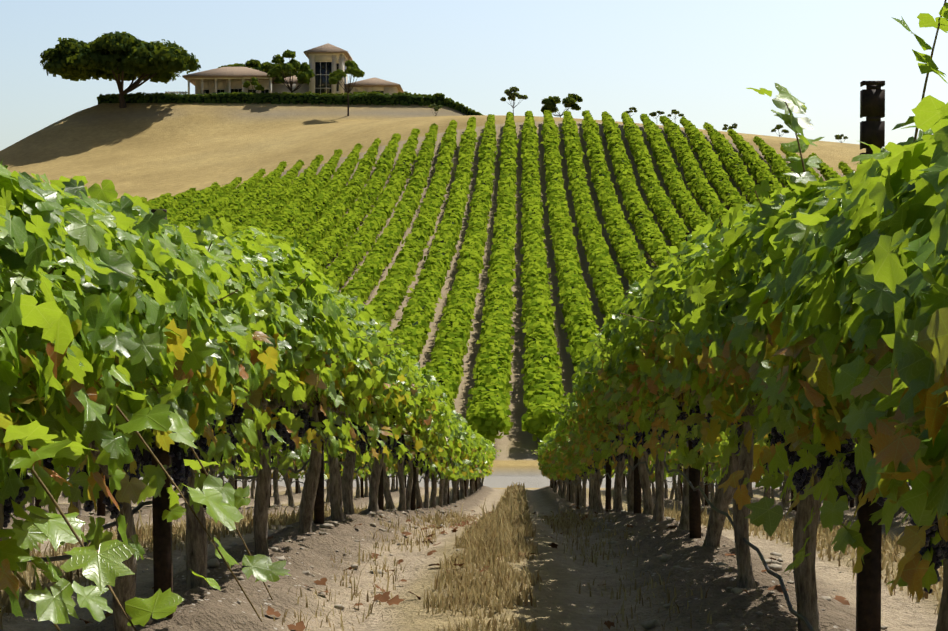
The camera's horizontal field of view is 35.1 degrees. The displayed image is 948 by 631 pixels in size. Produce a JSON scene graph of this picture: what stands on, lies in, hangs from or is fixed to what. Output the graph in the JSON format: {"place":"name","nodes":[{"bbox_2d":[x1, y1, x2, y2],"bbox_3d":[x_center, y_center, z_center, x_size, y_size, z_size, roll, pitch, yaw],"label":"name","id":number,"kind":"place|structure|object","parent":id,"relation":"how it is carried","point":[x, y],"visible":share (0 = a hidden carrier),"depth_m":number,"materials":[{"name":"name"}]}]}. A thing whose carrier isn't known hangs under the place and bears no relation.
{"place":"outdoors","nodes":[
{"label":"outdoors","id":0,"kind":"place"},
{"bbox_2d":[50,268,866,458],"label":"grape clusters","id":1,"kind":"object","parent":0,"point":[337,391],"depth_m":16.47,"materials":[{"name":"food"}]},
{"bbox_2d":[0,103,942,630],"bbox_3d":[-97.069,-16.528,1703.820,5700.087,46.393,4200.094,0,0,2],"label":"terrain","id":2,"kind":"structure","parent":0,"point":[148,151],"depth_m":14.68,"materials":[{"name":"beige soil"}]},
{"bbox_2d":[40,31,200,107],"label":"tree","id":3,"kind":"object","parent":2,"relation":"on","point":[106,54],"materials":[{"name":"green plant"}]},
{"bbox_2d":[165,91,187,93],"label":"house pergola","id":4,"kind":"object","parent":2,"relation":"on","point":[179,92],"visible":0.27,"depth_m":288.57,"materials":[{"name":"beige wood"}]},
{"bbox_2d":[218,59,283,72],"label":"tree","id":5,"kind":"object","parent":2,"relation":"on","point":[255,64],"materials":[{"name":"green plant"}]},
{"bbox_2d":[243,77,263,92],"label":"tree","id":6,"kind":"object","parent":2,"relation":"on","point":[254,82],"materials":[{"name":"green plant"}]},
{"bbox_2d":[187,54,383,94],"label":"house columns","id":7,"kind":"structure","parent":2,"relation":"on","point":[216,80],"depth_m":288.07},
{"bbox_2d":[97,91,481,114],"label":"hedge","id":8,"kind":"object","parent":2,"relation":"on","point":[261,95],"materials":[{"name":"green plant"}]},
{"bbox_2d":[277,67,302,77],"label":"tree","id":9,"kind":"object","parent":2,"relation":"on","point":[285,73],"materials":[{"name":"green plant"}]},
{"bbox_2d":[267,49,314,92],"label":"tree","id":10,"kind":"object","parent":2,"relation":"on","point":[306,74],"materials":[{"name":"green plant"}]},
{"bbox_2d":[195,54,398,94],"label":"house walls","id":11,"kind":"structure","parent":2,"relation":"on","point":[340,59],"depth_m":291.05,"materials":[{"name":"beige paint"}]},
{"bbox_2d":[182,43,403,92],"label":"house roofs","id":12,"kind":"structure","parent":11,"relation":"on","point":[240,72],"depth_m":289.86,"materials":[{"name":"brown tile"}]},
{"bbox_2d":[203,62,383,94],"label":"windows","id":13,"kind":"structure","parent":11,"relation":"in","point":[326,68],"depth_m":287.79,"materials":[{"name":"black glass"}]},
{"bbox_2d":[329,60,364,115],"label":"tree","id":14,"kind":"object","parent":2,"relation":"on","point":[337,75],"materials":[{"name":"green plant"}]},
{"bbox_2d":[428,104,441,115],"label":"tree","id":15,"kind":"object","parent":2,"relation":"on","point":[436,108],"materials":[{"name":"green plant"}]},
{"bbox_2d":[35,81,884,630],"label":"trellis posts","id":16,"kind":"object","parent":2,"relation":"on","point":[869,531],"visible":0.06,"depth_m":6.21,"materials":[{"name":"brown wood"}]},
{"bbox_2d":[28,398,793,483],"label":"vine leaves","id":17,"kind":"object","parent":16,"relation":"attached to","point":[473,451],"visible":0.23,"depth_m":29.91,"materials":[{"name":"green plant"}]},
{"bbox_2d":[27,459,908,630],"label":"irrigation hose","id":18,"kind":"object","parent":16,"relation":"attached to","point":[726,514],"visible":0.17,"depth_m":7.89,"materials":[{"name":"black rubber"}]},
{"bbox_2d":[0,2,947,626],"bbox_3d":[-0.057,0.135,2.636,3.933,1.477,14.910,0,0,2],"label":"vine leaves","id":19,"kind":"object","parent":16,"relation":"attached to","point":[794,329],"visible":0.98,"depth_m":4.01,"materials":[{"name":"green plant"}]},
{"bbox_2d":[252,279,730,476],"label":"vine leaves","id":20,"kind":"object","parent":16,"relation":"attached to","point":[395,375],"visible":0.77,"depth_m":13.18,"materials":[{"name":"green plant"}]},
{"bbox_2d":[79,504,849,630],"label":"fallen leaves","id":21,"kind":"object","parent":2,"relation":"on","point":[385,597],"visible":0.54,"depth_m":7.67,"materials":[{"name":"brown plant"}]},
{"bbox_2d":[0,482,942,630],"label":"ground","id":22,"kind":"structure","parent":2,"relation":"on","point":[509,514],"depth_m":9.48,"materials":[{"name":"brown soil"}]},
{"bbox_2d":[0,398,947,630],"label":"vine trunks","id":23,"kind":"object","parent":2,"relation":"on","point":[338,493],"visible":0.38,"depth_m":9.35,"materials":[{"name":"brown wood"}]},
{"bbox_2d":[49,190,851,442],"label":"vine canes","id":24,"kind":"object","parent":23,"relation":"attached to","point":[335,408],"visible":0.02,"depth_m":9.45,"materials":[{"name":"brown wood"}]},
{"bbox_2d":[76,503,912,630],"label":"ground rocks","id":25,"kind":"object","parent":2,"relation":"on","point":[650,624],"visible":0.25,"depth_m":8.73,"materials":[{"name":"brown stone"}]},
{"bbox_2d":[136,110,852,443],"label":"vine rows","id":26,"kind":"object","parent":2,"relation":"on","point":[491,421],"depth_m":144.76,"materials":[{"name":"green plant"}]},
{"bbox_2d":[500,86,527,113],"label":"ridge tree","id":27,"kind":"object","parent":2,"relation":"on","point":[510,92],"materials":[{"name":"green plant"}]},
{"bbox_2d":[541,93,582,117],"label":"ridge tree","id":28,"kind":"object","parent":2,"relation":"on","point":[550,104],"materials":[{"name":"green plant"}]},
{"bbox_2d":[625,107,636,114],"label":"tree","id":29,"kind":"object","parent":2,"relation":"on","point":[631,109],"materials":[{"name":"green plant"}]},
{"bbox_2d":[649,111,664,117],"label":"tree","id":30,"kind":"object","parent":2,"relation":"on","point":[652,114],"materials":[{"name":"green plant"}]},
{"bbox_2d":[667,109,683,116],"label":"tree","id":31,"kind":"object","parent":2,"relation":"on","point":[675,111],"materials":[{"name":"green plant"}]},
{"bbox_2d":[722,123,737,130],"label":"tree","id":32,"kind":"object","parent":2,"relation":"on","point":[734,125],"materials":[{"name":"green plant"}]},
{"bbox_2d":[771,124,788,136],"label":"tree","id":33,"kind":"object","parent":2,"relation":"on","point":[778,126],"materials":[{"name":"green plant"}]},
{"bbox_2d":[834,134,847,142],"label":"tree","id":34,"kind":"object","parent":2,"relation":"on","point":[838,136],"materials":[{"name":"green plant"}]},
{"bbox_2d":[1,0,946,630],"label":"canes","id":35,"kind":"object","parent":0,"point":[207,474],"visible":0.44,"depth_m":3.67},
{"bbox_2d":[0,0,947,150],"label":"sky","id":36,"kind":"structure","parent":0,"point":[698,59],"materials":[{"name":"blue"}]},
{"bbox_2d":[3,405,947,586],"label":"grape clusters","id":37,"kind":"object","parent":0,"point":[176,448],"visible":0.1,"depth_m":6.00,"materials":[{"name":"black"}]},
{"bbox_2d":[3,405,947,593],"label":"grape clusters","id":38,"kind":"object","parent":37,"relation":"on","point":[941,552],"visible":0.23,"depth_m":5.68,"materials":[{"name":"food"}]}
]}

